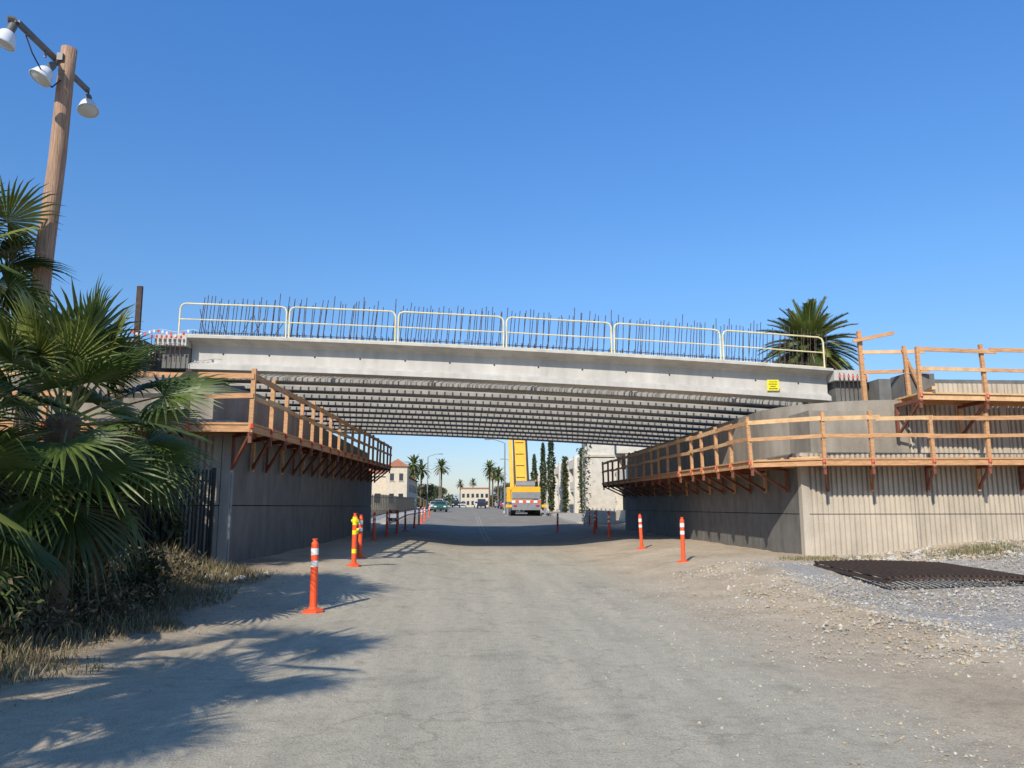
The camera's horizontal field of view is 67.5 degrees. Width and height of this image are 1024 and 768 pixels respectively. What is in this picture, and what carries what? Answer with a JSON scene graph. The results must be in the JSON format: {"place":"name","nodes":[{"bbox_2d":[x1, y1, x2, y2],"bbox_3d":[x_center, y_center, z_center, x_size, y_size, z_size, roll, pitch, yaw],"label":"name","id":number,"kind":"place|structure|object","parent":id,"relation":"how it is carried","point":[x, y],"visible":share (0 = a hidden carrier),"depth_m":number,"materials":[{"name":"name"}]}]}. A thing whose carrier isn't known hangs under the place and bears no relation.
{"place":"outdoors","nodes":[
{"label":"outdoors","id":0,"kind":"place"},
{"bbox_2d":[371,467,416,509],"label":"walls","id":1,"kind":"structure","parent":0,"point":[383,484],"depth_m":117.13,"materials":[{"name":"beige paint"}]},
{"bbox_2d":[375,473,410,503],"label":"windows","id":2,"kind":"structure","parent":1,"relation":"attached to","point":[400,477],"depth_m":116.86,"materials":[{"name":"grey glass"}]},
{"bbox_2d":[369,459,418,481],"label":"roof","id":3,"kind":"structure","parent":1,"relation":"on","point":[397,463],"depth_m":118.25,"materials":[{"name":"tile"}]},
{"bbox_2d":[429,489,532,506],"bbox_3d":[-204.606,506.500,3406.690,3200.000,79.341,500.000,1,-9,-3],"label":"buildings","id":4,"kind":"structure","parent":0,"point":[457,495],"depth_m":3158.33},
{"bbox_2d":[371,507,624,523],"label":"sidewalk","id":5,"kind":"structure","parent":0,"point":[565,516],"depth_m":66.66,"materials":[{"name":"concrete"}]},
{"bbox_2d":[0,507,1023,767],"bbox_3d":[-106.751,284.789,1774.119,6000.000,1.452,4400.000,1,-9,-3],"label":"ground","id":6,"kind":"structure","parent":0,"point":[520,581],"depth_m":7.53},
{"bbox_2d":[0,175,80,366],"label":"fan palm tree","id":7,"kind":"object","parent":6,"relation":"on","point":[11,247],"visible":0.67,"depth_m":12.80,"materials":[{"name":"green plant"}]},
{"bbox_2d":[0,15,98,438],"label":"utility pole with floodlights","id":8,"kind":"object","parent":6,"relation":"on","point":[64,59],"visible":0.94,"depth_m":13.44,"materials":[{"name":"brown wood"}]},
{"bbox_2d":[0,366,129,640],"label":"fan palm tree","id":9,"kind":"object","parent":6,"relation":"on","point":[9,435],"visible":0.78,"depth_m":8.43,"materials":[{"name":"green plant"}]},
{"bbox_2d":[0,539,173,647],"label":"dense shrub","id":10,"kind":"object","parent":6,"relation":"on","point":[8,618],"visible":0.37,"depth_m":8.66,"materials":[{"name":"green plant"}]},
{"bbox_2d":[76,550,112,582],"bbox_3d":[-9.001,2.285,11.220,5.625,2.277,8.322,1,-9,-3],"label":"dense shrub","id":11,"kind":"object","parent":6,"relation":"on","point":[102,556],"depth_m":11.87,"materials":[{"name":"green plant"}]},
{"bbox_2d":[5,419,188,560],"bbox_3d":[-9.732,2.282,15.399,6.528,3.315,2.452,1,-9,-3],"label":"hedge behind fence","id":12,"kind":"object","parent":6,"relation":"on","point":[178,531],"visible":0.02,"depth_m":15.26,"materials":[{"name":"green plant"}]},
{"bbox_2d":[1,545,208,642],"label":"dry brush","id":13,"kind":"object","parent":6,"relation":"on","point":[105,598],"visible":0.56,"depth_m":10.37,"materials":[{"name":"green plant"}]},
{"bbox_2d":[0,273,242,631],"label":"fan palm tree","id":14,"kind":"object","parent":6,"relation":"on","point":[70,351],"visible":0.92,"depth_m":9.76,"materials":[{"name":"green plant"}]},
{"bbox_2d":[12,419,235,564],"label":"ribbed retaining wall","id":15,"kind":"structure","parent":6,"relation":"on","point":[220,454],"depth_m":16.80,"materials":[{"name":"concrete"}]},
{"bbox_2d":[0,375,366,469],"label":"curved concrete wall","id":16,"kind":"structure","parent":15,"relation":"on","point":[239,410],"depth_m":19.32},
{"bbox_2d":[0,368,391,482],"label":"wooden scaffold walkway","id":17,"kind":"structure","parent":15,"relation":"on","point":[251,431],"depth_m":19.14,"materials":[{"name":"wood"}]},
{"bbox_2d":[0,541,297,714],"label":"dry grass verge","id":18,"kind":"structure","parent":6,"relation":"on","point":[24,643],"depth_m":9.94,"materials":[{"name":"beige plant"}]},
{"bbox_2d":[100,468,216,564],"bbox_3d":[-8.085,2.430,12.882,0.095,2.381,7.774,-4,-10,26],"label":"black iron fence","id":19,"kind":"object","parent":6,"relation":"on","point":[210,519],"visible":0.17,"depth_m":15.88,"materials":[{"name":"black metal"}]},
{"bbox_2d":[226,471,233,562],"bbox_3d":[-6.049,3.053,16.394,0.074,2.350,0.074,4,-10,-26],"label":"metal post","id":20,"kind":"object","parent":6,"relation":"on","point":[229,517],"visible":0.83,"depth_m":16.40,"materials":[{"name":"grey metal"}]},
{"bbox_2d":[204,570,272,579],"bbox_3d":[-5.538,3.773,15.187,1.335,0.161,1.203,1,-9,-3],"label":"debris pile","id":21,"kind":"object","parent":6,"relation":"on","point":[267,571],"visible":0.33,"depth_m":15.02,"materials":[{"name":"beige stone"}]},
{"bbox_2d":[229,437,371,562],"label":"retaining wall","id":22,"kind":"structure","parent":6,"relation":"on","point":[274,511],"depth_m":22.28,"materials":[{"name":"concrete"}]},
{"bbox_2d":[302,538,323,613],"bbox_3d":[-3.020,2.928,11.727,0.315,1.108,0.314,-7,-12,39],"label":"traffic delineator post","id":23,"kind":"object","parent":6,"relation":"on","point":[313,608],"visible":1,"depth_m":11.68,"materials":[{"name":"orange plastic"}]},
{"bbox_2d":[346,513,360,566],"bbox_3d":[-3.551,3.509,17.283,0.314,1.185,0.314,-3,-10,20],"label":"traffic delineator post","id":24,"kind":"object","parent":6,"relation":"on","point":[355,529],"visible":1,"depth_m":17.24,"materials":[{"name":"orange plastic"}]},
{"bbox_2d":[356,515,365,557],"bbox_3d":[-3.967,3.977,20.023,0.314,1.108,0.315,7,-12,-38],"label":"traffic delineator post","id":25,"kind":"object","parent":6,"relation":"on","point":[359,553],"visible":0.95,"depth_m":19.96,"materials":[{"name":"orange plastic"}]},
{"bbox_2d":[370,512,377,539],"bbox_3d":[-5.432,5.604,30.226,0.314,1.106,0.314,3,-9,-16],"label":"traffic delineator post","id":26,"kind":"object","parent":6,"relation":"on","point":[374,524],"visible":1,"depth_m":30.20,"materials":[{"name":"orange plastic"}]},
{"bbox_2d":[383,511,389,535],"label":"traffic delineator post","id":27,"kind":"object","parent":6,"relation":"on","point":[387,518],"visible":0.93,"depth_m":34.13,"materials":[{"name":"orange plastic"}]},
{"bbox_2d":[371,494,413,517],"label":"fence","id":28,"kind":"object","parent":6,"relation":"on","point":[402,504],"visible":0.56,"depth_m":81.54,"materials":[{"name":"grey metal"}]},
{"bbox_2d":[388,509,398,527],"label":"folding barricade","id":29,"kind":"object","parent":6,"relation":"on","point":[392,512],"visible":0.79,"depth_m":45.88,"materials":[{"name":"orange plastic"}]},
{"bbox_2d":[394,511,399,532],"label":"traffic delineator post","id":30,"kind":"object","parent":6,"relation":"on","point":[397,515],"visible":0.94,"depth_m":38.10,"materials":[{"name":"orange plastic"}]},
{"bbox_2d":[402,510,407,530],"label":"traffic delineator post","id":31,"kind":"object","parent":6,"relation":"on","point":[405,529],"visible":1,"depth_m":42.03,"materials":[{"name":"orange plastic"}]},
{"bbox_2d":[411,509,416,527],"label":"traffic delineator post","id":32,"kind":"object","parent":6,"relation":"on","point":[414,519],"visible":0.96,"depth_m":45.99,"materials":[{"name":"orange plastic"}]},
{"bbox_2d":[409,463,419,479],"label":"street palm tree","id":33,"kind":"object","parent":6,"relation":"on","point":[410,475],"visible":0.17,"depth_m":162.07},
{"bbox_2d":[406,454,423,478],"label":"street palm tree","id":34,"kind":"object","parent":6,"relation":"on","point":[413,465],"visible":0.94,"depth_m":148.09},
{"bbox_2d":[417,508,420,524],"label":"traffic delineator post","id":35,"kind":"object","parent":6,"relation":"on","point":[418,516],"visible":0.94,"depth_m":50.93,"materials":[{"name":"orange plastic"}]},
{"bbox_2d":[411,459,431,507],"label":"street palm tree","id":36,"kind":"object","parent":6,"relation":"on","point":[423,471],"visible":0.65,"depth_m":153.72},
{"bbox_2d":[0,579,843,767],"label":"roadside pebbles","id":37,"kind":"object","parent":6,"relation":"on","point":[372,686],"visible":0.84,"depth_m":6.73,"materials":[{"name":"beige stone"}]},
{"bbox_2d":[417,483,433,507],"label":"broadleaf tree","id":38,"kind":"object","parent":6,"relation":"on","point":[430,492],"visible":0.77,"depth_m":157.03,"materials":[{"name":"green plant"}]},
{"bbox_2d":[417,484,433,503],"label":"broadleaf tree","id":39,"kind":"object","parent":6,"relation":"on","point":[423,486],"visible":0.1,"depth_m":175.19,"materials":[{"name":"green plant"}]},
{"bbox_2d":[426,454,442,508],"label":"street lamp","id":40,"kind":"object","parent":6,"relation":"on","point":[427,481],"visible":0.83,"depth_m":123.38,"materials":[{"name":"grey metal"}]},
{"bbox_2d":[428,501,441,510],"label":"parked car","id":41,"kind":"object","parent":6,"relation":"on","point":[431,503],"visible":0.4,"depth_m":112.42,"materials":[{"name":"silver paint"}]},
{"bbox_2d":[429,484,446,499],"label":"broadleaf tree","id":42,"kind":"object","parent":6,"relation":"on","point":[444,492],"visible":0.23,"depth_m":226.52,"materials":[{"name":"green plant"}]},
{"bbox_2d":[431,485,444,499],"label":"broadleaf tree","id":43,"kind":"object","parent":6,"relation":"on","point":[436,490],"visible":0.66,"depth_m":195.81,"materials":[{"name":"green plant"}]},
{"bbox_2d":[433,501,447,511],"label":"moving car","id":44,"kind":"object","parent":6,"relation":"on","point":[440,504],"visible":1,"depth_m":101.58,"materials":[{"name":"green paint"}]},
{"bbox_2d":[433,458,450,498],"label":"street palm tree","id":45,"kind":"object","parent":6,"relation":"on","point":[441,469],"visible":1,"depth_m":170.02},
{"bbox_2d":[452,501,459,507],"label":"moving car","id":46,"kind":"object","parent":6,"relation":"on","point":[455,503],"visible":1,"depth_m":170.40,"materials":[{"name":"black paint"}]},
{"bbox_2d":[417,493,503,506],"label":"distant tree line","id":47,"kind":"object","parent":6,"relation":"on","point":[449,498],"visible":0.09,"depth_m":364.58,"materials":[{"name":"green plant"}]},
{"bbox_2d":[456,479,464,501],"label":"street palm tree","id":48,"kind":"object","parent":6,"relation":"on","point":[460,483],"visible":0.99,"depth_m":326.18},
{"bbox_2d":[469,478,476,487],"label":"street palm tree","id":49,"kind":"object","parent":6,"relation":"on","point":[473,483],"visible":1,"depth_m":336.46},
{"bbox_2d":[460,488,488,506],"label":"distant hotel building","id":50,"kind":"structure","parent":6,"relation":"on","point":[470,496],"depth_m":296.55,"materials":[{"name":"beige paint"}]},
{"bbox_2d":[477,499,485,507],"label":"moving car","id":51,"kind":"object","parent":6,"relation":"on","point":[481,503],"visible":0.97,"depth_m":145.93,"materials":[{"name":"black paint"}]},
{"bbox_2d":[471,509,491,541],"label":"road markings","id":52,"kind":"object","parent":6,"relation":"on","point":[483,529],"visible":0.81,"depth_m":48.63,"materials":[{"name":"paint"}]},
{"bbox_2d":[481,460,496,507],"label":"street palm tree","id":53,"kind":"object","parent":6,"relation":"on","point":[489,464],"visible":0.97,"depth_m":183.47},
{"bbox_2d":[484,466,497,506],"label":"street palm tree","id":54,"kind":"object","parent":6,"relation":"on","point":[487,478],"visible":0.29,"depth_m":190.20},
{"bbox_2d":[484,439,505,512],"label":"street lamp","id":55,"kind":"object","parent":6,"relation":"on","point":[504,476],"visible":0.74,"depth_m":91.40,"materials":[{"name":"grey metal"}]},
{"bbox_2d":[489,467,506,500],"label":"street palm tree","id":56,"kind":"object","parent":6,"relation":"on","point":[498,478],"visible":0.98,"depth_m":176.53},
{"bbox_2d":[493,486,503,497],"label":"broadleaf tree","id":57,"kind":"object","parent":6,"relation":"on","point":[501,492],"visible":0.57,"depth_m":227.25,"materials":[{"name":"green plant"}]},
{"bbox_2d":[497,499,503,507],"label":"parked car","id":58,"kind":"object","parent":6,"relation":"on","point":[499,502],"visible":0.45,"depth_m":146.34,"materials":[{"name":"black paint"}]},
{"bbox_2d":[0,294,1023,478],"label":"girder bridge","id":59,"kind":"structure","parent":6,"relation":"on","point":[434,389],"depth_m":25.64,"materials":[{"name":"concrete"}]},
{"bbox_2d":[133,286,142,377],"bbox_3d":[-11.680,-0.878,23.786,0.210,4.452,0.100,1,-9,-3],"label":"steel post","id":60,"kind":"object","parent":59,"relation":"on","point":[139,301],"visible":0.36,"depth_m":23.96,"materials":[{"name":"brown metal"}]},
{"bbox_2d":[131,329,198,336],"bbox_3d":[-10.854,-1.596,23.905,2.103,0.252,0.046,1,-9,-3],"label":"bunting string","id":61,"kind":"object","parent":60,"relation":"attached to","point":[162,331],"visible":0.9,"depth_m":23.90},
{"bbox_2d":[852,331,935,399],"bbox_3d":[11.125,-0.553,21.706,1.255,2.352,2.495,5,-10,-26],"label":"timber formwork frame","id":62,"kind":"object","parent":59,"relation":"on","point":[907,365],"visible":0.79,"depth_m":22.37,"materials":[{"name":"brown wood"}]},
{"bbox_2d":[504,440,547,515],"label":"mobile crane","id":63,"kind":"object","parent":6,"relation":"on","point":[522,491],"visible":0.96,"depth_m":72.76,"materials":[{"name":"yellow metal"}]},
{"bbox_2d":[529,454,537,499],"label":"cypress tree","id":64,"kind":"object","parent":6,"relation":"on","point":[534,475],"visible":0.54,"depth_m":121.67,"materials":[{"name":"green plant"}]},
{"bbox_2d":[538,442,547,510],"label":"cypress tree","id":65,"kind":"object","parent":6,"relation":"on","point":[543,472],"visible":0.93,"depth_m":109.53,"materials":[{"name":"green plant"}]},
{"bbox_2d":[546,442,555,511],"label":"cypress tree","id":66,"kind":"object","parent":6,"relation":"on","point":[552,488],"visible":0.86,"depth_m":95.61,"materials":[{"name":"green plant"}]},
{"bbox_2d":[555,513,558,532],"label":"traffic delineator post","id":67,"kind":"object","parent":6,"relation":"on","point":[557,531],"visible":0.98,"depth_m":43.49,"materials":[{"name":"orange plastic"}]},
{"bbox_2d":[538,444,644,524],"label":"parking structure","id":68,"kind":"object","parent":6,"relation":"on","point":[601,501],"visible":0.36,"depth_m":53.41,"materials":[{"name":"white paint"}]},
{"bbox_2d":[561,444,616,524],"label":"climbing ivy","id":69,"kind":"object","parent":68,"relation":"attached to","point":[564,473],"visible":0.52,"depth_m":79.29,"materials":[{"name":"green plant"}]},
{"bbox_2d":[591,512,596,533],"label":"traffic delineator post","id":70,"kind":"object","parent":6,"relation":"on","point":[594,527],"visible":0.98,"depth_m":37.64,"materials":[{"name":"orange plastic"}]},
{"bbox_2d":[605,512,612,537],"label":"traffic delineator post","id":71,"kind":"object","parent":6,"relation":"on","point":[608,536],"visible":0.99,"depth_m":33.20,"materials":[{"name":"orange plastic"}]},
{"bbox_2d":[637,514,646,549],"bbox_3d":[4.277,4.883,25.346,0.315,1.160,0.314,0,-9,-2],"label":"traffic delineator post","id":72,"kind":"object","parent":6,"relation":"on","point":[640,531],"visible":0.98,"depth_m":25.30,"materials":[{"name":"orange plastic"}]},
{"bbox_2d":[677,517,688,562],"bbox_3d":[4.386,4.007,19.710,0.314,1.157,0.314,-2,-9,12],"label":"traffic delineator post","id":73,"kind":"object","parent":6,"relation":"on","point":[682,538],"visible":0.98,"depth_m":19.67,"materials":[{"name":"orange plastic"}]},
{"bbox_2d":[625,454,801,554],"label":"retaining wall","id":74,"kind":"structure","parent":6,"relation":"on","point":[758,518],"depth_m":26.38,"materials":[{"name":"concrete"}]},
{"bbox_2d":[602,411,1023,497],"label":"wooden scaffold walkway","id":75,"kind":"structure","parent":74,"relation":"attached to","point":[750,467],"depth_m":20.90,"materials":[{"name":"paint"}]},
{"bbox_2d":[627,400,1023,478],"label":"curved concrete wall","id":76,"kind":"structure","parent":74,"relation":"on","point":[779,448],"depth_m":23.66,"materials":[{"name":"grey concrete"}]},
{"bbox_2d":[890,373,1023,452],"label":"ribbed wall","id":77,"kind":"structure","parent":76,"relation":"on","point":[969,445],"depth_m":21.82,"materials":[{"name":"concrete"}]},
{"bbox_2d":[894,344,1023,438],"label":"elevated wooden walkway","id":78,"kind":"structure","parent":77,"relation":"attached to","point":[985,399],"depth_m":20.49,"materials":[{"name":"paint"}]},
{"bbox_2d":[534,572,1023,767],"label":"loose pebbles","id":79,"kind":"object","parent":6,"relation":"on","point":[872,727],"visible":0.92,"depth_m":9.01,"materials":[{"name":"beige gravel"}]},
{"bbox_2d":[758,297,858,369],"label":"date palm tree","id":80,"kind":"object","parent":6,"relation":"on","point":[811,319],"visible":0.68,"depth_m":53.43,"materials":[{"name":"green plant"}]},
{"bbox_2d":[761,554,900,560],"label":"weed tufts","id":81,"kind":"object","parent":6,"relation":"on","point":[808,558],"visible":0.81,"depth_m":19.27,"materials":[{"name":"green plant"}]},
{"bbox_2d":[655,561,1023,689],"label":"dirt clods","id":82,"kind":"object","parent":6,"relation":"on","point":[918,622],"visible":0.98,"depth_m":10.45,"materials":[{"name":"grey stone"}]},
{"bbox_2d":[733,546,1023,650],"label":"gravel patch","id":83,"kind":"object","parent":6,"relation":"on","point":[963,597],"visible":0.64,"depth_m":13.22,"materials":[{"name":"grey gravel"}]},
{"bbox_2d":[796,453,1023,555],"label":"ribbed retaining wall","id":84,"kind":"structure","parent":6,"relation":"on","point":[899,508],"depth_m":20.93,"materials":[{"name":"concrete"}]},
{"bbox_2d":[813,560,1023,583],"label":"rusted steel grate","id":85,"kind":"object","parent":6,"relation":"on","point":[890,570],"visible":1,"depth_m":15.01,"materials":[{"name":"brown metal"}]},
{"bbox_2d":[831,538,1023,561],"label":"rubble wall base","id":86,"kind":"object","parent":6,"relation":"on","point":[914,556],"visible":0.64,"depth_m":19.03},
{"bbox_2d":[903,538,1023,559],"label":"weed tufts","id":87,"kind":"object","parent":6,"relation":"on","point":[976,549],"visible":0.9,"depth_m":18.78,"materials":[{"name":"green plant"}]},
{"bbox_2d":[0,0,1023,495],"label":"sky","id":88,"kind":"structure","parent":0,"point":[710,163],"materials":[{"name":"blue"}]}
]}

